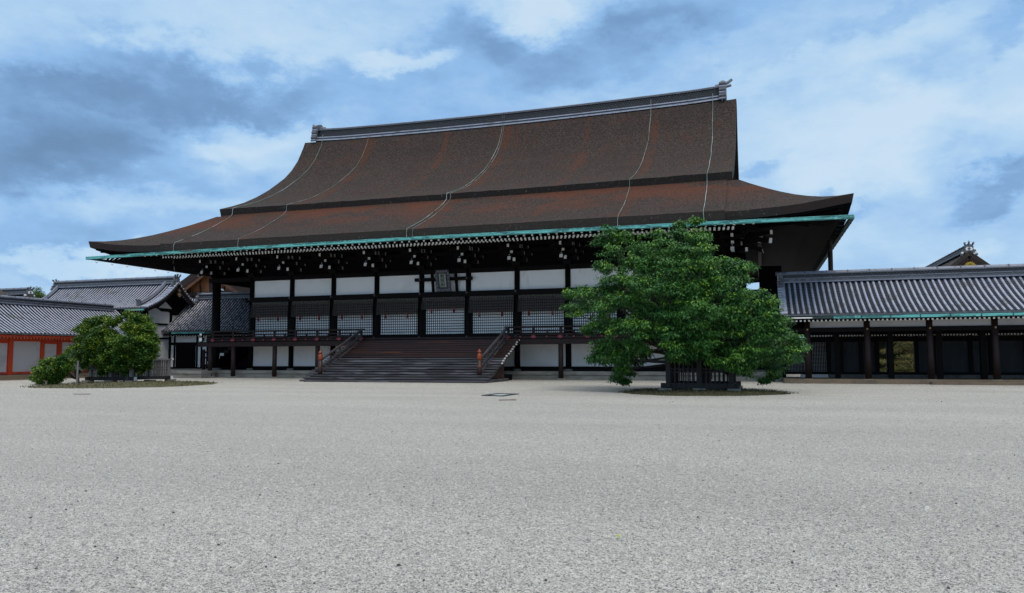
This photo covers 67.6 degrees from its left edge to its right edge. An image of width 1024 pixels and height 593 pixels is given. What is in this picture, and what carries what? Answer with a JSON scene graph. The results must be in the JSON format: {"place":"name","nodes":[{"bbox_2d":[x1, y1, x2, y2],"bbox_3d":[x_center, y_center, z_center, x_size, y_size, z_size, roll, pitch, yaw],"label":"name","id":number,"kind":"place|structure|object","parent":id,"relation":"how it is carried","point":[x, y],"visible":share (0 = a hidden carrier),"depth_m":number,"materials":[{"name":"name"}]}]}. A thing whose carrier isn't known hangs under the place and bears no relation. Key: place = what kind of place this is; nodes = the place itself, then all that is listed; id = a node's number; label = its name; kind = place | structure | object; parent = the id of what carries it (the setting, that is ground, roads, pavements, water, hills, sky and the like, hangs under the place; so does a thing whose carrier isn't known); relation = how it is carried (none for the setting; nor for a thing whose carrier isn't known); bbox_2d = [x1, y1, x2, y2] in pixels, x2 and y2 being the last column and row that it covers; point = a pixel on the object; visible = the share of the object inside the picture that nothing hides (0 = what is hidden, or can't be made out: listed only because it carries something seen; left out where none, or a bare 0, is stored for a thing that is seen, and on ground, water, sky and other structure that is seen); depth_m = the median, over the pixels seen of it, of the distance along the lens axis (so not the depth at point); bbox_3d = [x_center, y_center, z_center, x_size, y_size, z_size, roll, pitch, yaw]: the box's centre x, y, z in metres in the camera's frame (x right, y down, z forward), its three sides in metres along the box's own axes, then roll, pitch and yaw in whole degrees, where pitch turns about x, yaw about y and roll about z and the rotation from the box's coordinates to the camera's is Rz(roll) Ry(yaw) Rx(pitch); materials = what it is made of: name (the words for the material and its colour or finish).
{"place":"outdoors","nodes":[
{"label":"outdoors","id":0,"kind":"place"},
{"bbox_2d":[0,374,1023,592],"bbox_3d":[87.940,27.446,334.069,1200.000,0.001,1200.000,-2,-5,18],"label":"gravel ground","id":1,"kind":"structure","parent":0,"point":[348,401],"depth_m":8.13,"materials":[{"name":"grey gravel"}]},
{"bbox_2d":[0,287,35,297],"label":"roof","id":2,"kind":"structure","parent":1,"relation":"on","point":[24,292],"depth_m":90.34,"materials":[{"name":"tile"}]},
{"bbox_2d":[33,286,44,297],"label":"background tree","id":3,"kind":"object","parent":1,"relation":"on","point":[38,294],"visible":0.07,"depth_m":105.43,"materials":[{"name":"green plant"}]},
{"bbox_2d":[27,353,79,384],"bbox_3d":[-24.310,3.870,40.481,4.008,1.789,2.155,-5,-6,44],"label":"citrus shrub","id":4,"kind":"object","parent":1,"relation":"on","point":[56,369],"visible":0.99,"depth_m":39.64,"materials":[{"name":"green plant"}]},
{"bbox_2d":[0,295,130,380],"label":"vermilion gallery","id":5,"kind":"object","parent":1,"relation":"on","point":[33,331],"visible":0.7,"depth_m":52.17,"materials":[{"name":"tile"}]},
{"bbox_2d":[76,361,78,383],"bbox_3d":[-22.340,3.941,39.289,0.110,1.271,0.090,-2,-5,18],"label":"support stake","id":6,"kind":"object","parent":1,"relation":"on","point":[77,372],"visible":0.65,"depth_m":39.26,"materials":[{"name":"grey wood"}]},
{"bbox_2d":[61,309,160,378],"bbox_3d":[-22.358,2.839,42.948,7.781,4.236,4.087,-3,-5,35],"label":"citrus tree","id":7,"kind":"object","parent":1,"relation":"on","point":[105,348],"visible":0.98,"depth_m":41.42,"materials":[{"name":"green plant"}]},
{"bbox_2d":[43,274,196,367],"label":"gabled hall","id":8,"kind":"structure","parent":1,"relation":"on","point":[163,301],"depth_m":64.13,"materials":[{"name":"tile"}]},
{"bbox_2d":[20,380,220,388],"bbox_3d":[-19.689,4.494,39.792,8.908,0.229,9.871,-2,-5,18],"label":"moss patch","id":9,"kind":"object","parent":1,"relation":"on","point":[133,384],"visible":0.98,"depth_m":37.60,"materials":[{"name":"plant"}]},
{"bbox_2d":[81,359,175,382],"bbox_3d":[-21.530,4.205,43.117,3.480,1.380,3.340,-2,-5,18],"label":"tree fence","id":10,"kind":"object","parent":1,"relation":"on","point":[156,372],"visible":0.54,"depth_m":42.24,"materials":[{"name":"brown wood"}]},
{"bbox_2d":[93,291,249,377],"bbox_3d":[-23.886,2.785,60.753,10.809,7.118,15.000,-2,-5,18],"label":"tiled corridor","id":11,"kind":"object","parent":1,"relation":"on","point":[188,325],"visible":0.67,"depth_m":62.98,"materials":[{"name":"tile"}]},
{"bbox_2d":[176,345,194,368],"bbox_3d":[-26.957,4.974,63.102,1.800,1.940,0.090,-2,-5,18],"label":"door","id":12,"kind":"structure","parent":11,"relation":"in","point":[185,354],"depth_m":63.05,"materials":[{"name":"black wood"}]},
{"bbox_2d":[180,274,249,299],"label":"bark roofed hall","id":13,"kind":"structure","parent":1,"relation":"on","point":[193,286],"depth_m":86.47,"materials":[{"name":"red wood"}]},
{"bbox_2d":[86,78,853,382],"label":"palace hall","id":14,"kind":"structure","parent":1,"relation":"on","point":[524,202],"depth_m":50.53,"materials":[{"name":"wood"}]},
{"bbox_2d":[250,302,287,320],"bbox_3d":[-17.044,1.053,53.569,3.015,1.330,0.266,-2,-5,18],"label":"bamboo blind","id":15,"kind":"object","parent":14,"relation":"hanging from","point":[269,309],"visible":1,"depth_m":53.65,"materials":[{"name":"grey wood"}]},
{"bbox_2d":[291,300,329,319],"bbox_3d":[-13.898,0.965,52.578,3.015,1.330,0.223,-2,-5,18],"label":"bamboo blind","id":16,"kind":"object","parent":14,"relation":"hanging from","point":[299,309],"visible":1,"depth_m":52.65,"materials":[{"name":"grey wood"}]},
{"bbox_2d":[332,299,372,319],"bbox_3d":[-10.765,0.873,51.543,3.015,1.330,0.272,-2,-5,18],"label":"bamboo blind","id":17,"kind":"object","parent":14,"relation":"hanging from","point":[361,307],"visible":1,"depth_m":51.62,"materials":[{"name":"grey wood"}]},
{"bbox_2d":[376,298,417,318],"bbox_3d":[-7.619,0.786,50.552,3.015,1.330,0.229,-2,-5,18],"label":"bamboo blind","id":18,"kind":"object","parent":14,"relation":"hanging from","point":[406,306],"visible":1,"depth_m":50.62,"materials":[{"name":"grey wood"}]},
{"bbox_2d":[435,270,450,291],"bbox_3d":[-4.464,-1.014,49.346,1.040,1.379,0.413,-2,-5,18],"label":"name plaque","id":19,"kind":"object","parent":14,"relation":"attached to","point":[442,278],"visible":1,"depth_m":49.31,"materials":[{"name":"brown wood"}]},
{"bbox_2d":[422,296,464,312],"bbox_3d":[-4.479,0.554,49.552,3.015,1.045,0.229,-2,-5,18],"label":"bamboo blind","id":20,"kind":"object","parent":14,"relation":"hanging from","point":[453,303],"visible":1,"depth_m":49.62,"materials":[{"name":"grey wood"}]},
{"bbox_2d":[468,295,513,316],"bbox_3d":[-1.343,0.606,48.518,3.015,1.330,0.252,-2,-5,18],"label":"bamboo blind","id":21,"kind":"object","parent":14,"relation":"hanging from","point":[484,304],"visible":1,"depth_m":48.59,"materials":[{"name":"grey wood"}]},
{"bbox_2d":[518,294,564,315],"bbox_3d":[1.796,0.516,47.502,3.015,1.330,0.263,-2,-5,18],"label":"bamboo blind","id":22,"kind":"object","parent":14,"relation":"hanging from","point":[541,302],"visible":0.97,"depth_m":47.59,"materials":[{"name":"grey wood"}]},
{"bbox_2d":[569,292,617,309],"bbox_3d":[4.940,0.427,46.504,3.015,1.330,0.234,-2,-5,18],"label":"bamboo blind","id":23,"kind":"object","parent":14,"relation":"hanging from","point":[577,300],"visible":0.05,"depth_m":46.88,"materials":[{"name":"grey wood"}]},
{"bbox_2d":[481,393,516,396],"bbox_3d":[-0.441,3.574,27.761,0.923,0.035,1.810,-2,-5,20],"label":"ground hatch","id":24,"kind":"object","parent":1,"relation":"on","point":[502,394],"visible":0.92,"depth_m":27.86,"materials":[{"name":"grey metal"}]},
{"bbox_2d":[559,216,813,386],"bbox_3d":[6.724,0.331,30.727,10.001,7.136,8.046,-2,-5,18],"label":"cherry tree","id":25,"kind":"object","parent":1,"relation":"on","point":[693,331],"visible":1,"depth_m":28.55,"materials":[{"name":"green plant"}]},
{"bbox_2d":[659,357,742,390],"bbox_3d":[7.560,3.117,30.420,3.020,1.375,3.390,-2,-5,18],"label":"tree fence","id":26,"kind":"object","parent":1,"relation":"on","point":[674,372],"visible":0.61,"depth_m":29.16,"materials":[{"name":"brown wood"}]},
{"bbox_2d":[618,387,798,395],"bbox_3d":[7.479,3.592,29.441,6.672,0.233,6.434,-2,-5,18],"label":"moss patch","id":27,"kind":"object","parent":1,"relation":"on","point":[744,391],"visible":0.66,"depth_m":28.02,"materials":[{"name":"plant"}]},
{"bbox_2d":[848,336,906,371],"bbox_3d":[32.810,3.162,59.732,18.578,6.556,4.116,-2,-5,18],"label":"garden hedge","id":28,"kind":"object","parent":1,"relation":"on","point":[882,345],"visible":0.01,"depth_m":61.21,"materials":[{"name":"green plant"}]},
{"bbox_2d":[748,264,1023,384],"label":"open gallery","id":29,"kind":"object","parent":1,"relation":"on","point":[925,310],"visible":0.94,"depth_m":39.69,"materials":[{"name":"tile"}]},
{"bbox_2d":[786,342,804,371],"bbox_3d":[16.006,3.413,43.071,1.142,1.674,0.066,-2,-5,18],"label":"lattice door","id":30,"kind":"structure","parent":29,"relation":"in","point":[796,367],"depth_m":42.98,"materials":[{"name":"brown wood"}]},
{"bbox_2d":[811,342,826,371],"bbox_3d":[17.124,3.381,42.711,0.892,1.674,0.066,-2,-5,18],"label":"lattice door","id":31,"kind":"structure","parent":29,"relation":"in","point":[818,352],"depth_m":42.68,"materials":[{"name":"brown wood"}]},
{"bbox_2d":[879,353,913,371],"bbox_3d":[25.847,4.527,49.932,4.867,1.668,3.381,-2,-5,18],"label":"garden shrub","id":32,"kind":"object","parent":1,"relation":"on","point":[909,368],"visible":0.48,"depth_m":49.44,"materials":[{"name":"green plant"}]},
{"bbox_2d":[879,342,913,371],"bbox_3d":[28.026,4.254,52.968,5.156,2.675,4.237,-2,-5,18],"label":"garden shrub","id":33,"kind":"object","parent":1,"relation":"on","point":[903,344],"visible":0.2,"depth_m":53.02,"materials":[{"name":"green plant"}]},
{"bbox_2d":[907,240,989,359],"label":"gold crested gable hall","id":34,"kind":"structure","parent":1,"relation":"on","point":[964,255],"depth_m":53.26,"materials":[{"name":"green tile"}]},
{"bbox_2d":[0,0,1023,294],"label":"sky","id":35,"kind":"structure","parent":0,"point":[120,119],"materials":[{"name":"blue"}]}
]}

